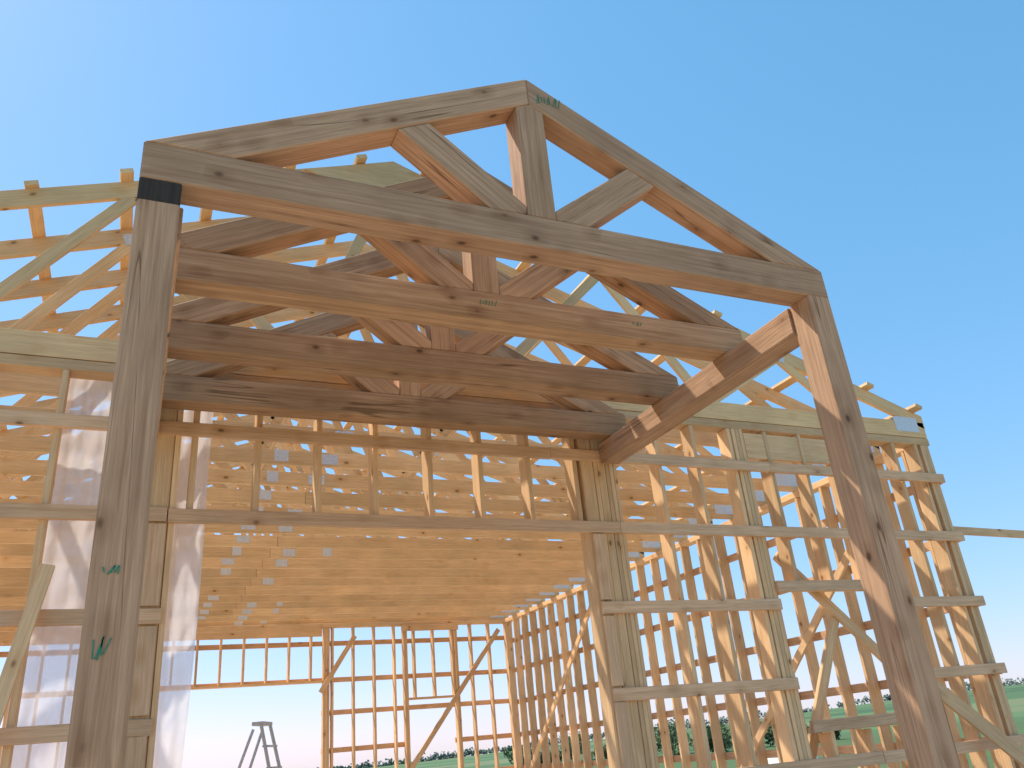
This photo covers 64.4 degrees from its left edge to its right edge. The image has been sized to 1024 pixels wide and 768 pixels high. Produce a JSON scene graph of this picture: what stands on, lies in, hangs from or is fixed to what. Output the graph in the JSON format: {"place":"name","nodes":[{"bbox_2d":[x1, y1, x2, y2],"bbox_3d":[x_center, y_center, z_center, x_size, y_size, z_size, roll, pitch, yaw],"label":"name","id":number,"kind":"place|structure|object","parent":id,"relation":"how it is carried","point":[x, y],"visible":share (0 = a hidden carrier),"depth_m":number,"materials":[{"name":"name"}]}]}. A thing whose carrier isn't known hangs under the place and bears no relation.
{"place":"outdoors","nodes":[
{"label":"outdoors","id":0,"kind":"place"},
{"bbox_2d":[0,0,1023,767],"label":"sky","id":1,"kind":"structure","parent":0,"point":[878,143],"materials":[{"name":"blue"}]},
{"bbox_2d":[372,684,1023,767],"bbox_3d":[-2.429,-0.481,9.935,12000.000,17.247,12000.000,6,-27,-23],"label":"ground","id":2,"kind":"structure","parent":0,"point":[1015,695],"depth_m":183.00,"materials":[{"name":"green plant"}]},
{"bbox_2d":[64,80,960,767],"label":"timber frame portico","id":3,"kind":"structure","parent":2,"relation":"on","point":[448,228],"depth_m":4.30,"materials":[{"name":"brown wood"}]},
{"bbox_2d":[317,676,1023,767],"bbox_3d":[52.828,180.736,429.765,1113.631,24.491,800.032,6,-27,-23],"label":"distant treeline","id":4,"kind":"object","parent":2,"relation":"on","point":[366,764],"visible":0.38,"depth_m":660.08,"materials":[{"name":"green plant"}]},
{"bbox_2d":[503,717,840,764],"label":"hedge bushes","id":5,"kind":"object","parent":2,"relation":"on","point":[726,736],"visible":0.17,"depth_m":81.61,"materials":[{"name":"green plant"}]},
{"bbox_3d":[-2.662,6.179,8.911,11.260,0.300,11.050,6,-27,-23],"label":"concrete slab","id":6,"kind":"object","parent":2,"relation":"on","visible":0},
{"bbox_2d":[238,721,281,767],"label":"stepladder","id":7,"kind":"object","parent":6,"relation":"on","point":[261,724],"visible":1,"depth_m":11.42,"materials":[{"name":"metal"}]},
{"bbox_2d":[124,408,829,767],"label":"built up posts and header","id":8,"kind":"object","parent":6,"relation":"on","point":[600,492],"visible":0.38,"depth_m":6.20,"materials":[{"name":"brown wood"}]},
{"bbox_2d":[11,378,213,767],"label":"plastic sheet","id":9,"kind":"object","parent":8,"relation":"attached to","point":[49,679],"visible":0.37,"depth_m":5.00,"materials":[{"name":"white plastic"}]},
{"bbox_2d":[0,353,1022,767],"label":"wall studs","id":10,"kind":"object","parent":6,"relation":"on","point":[990,697],"depth_m":8.04,"materials":[{"name":"brown wood"}]},
{"bbox_2d":[0,154,926,630],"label":"roof trusses and purlins","id":11,"kind":"object","parent":10,"relation":"on","point":[378,574],"visible":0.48,"depth_m":8.94,"materials":[{"name":"brown wood"}]},
{"bbox_2d":[122,233,919,624],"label":"truss connector plates","id":12,"kind":"object","parent":11,"relation":"attached to","point":[906,423],"visible":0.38,"depth_m":10.34,"materials":[{"name":"silver metal"}]},
{"bbox_2d":[0,409,1023,767],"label":"wall girts","id":13,"kind":"structure","parent":10,"relation":"attached to","point":[138,731],"depth_m":6.16,"materials":[{"name":"beige wood"}]},
{"bbox_2d":[0,526,1023,767],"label":"temporary brace boards","id":14,"kind":"object","parent":10,"relation":"attached to","point":[986,728],"visible":0.73,"depth_m":7.03,"materials":[{"name":"brown wood"}]},
{"bbox_2d":[767,757,817,763],"bbox_3d":[6.435,9.445,19.508,2.023,1.234,1.120,6,-27,-23],"label":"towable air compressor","id":15,"kind":"object","parent":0,"point":[773,760],"visible":0.02,"depth_m":19.50,"materials":[{"name":"white metal"}]}
]}

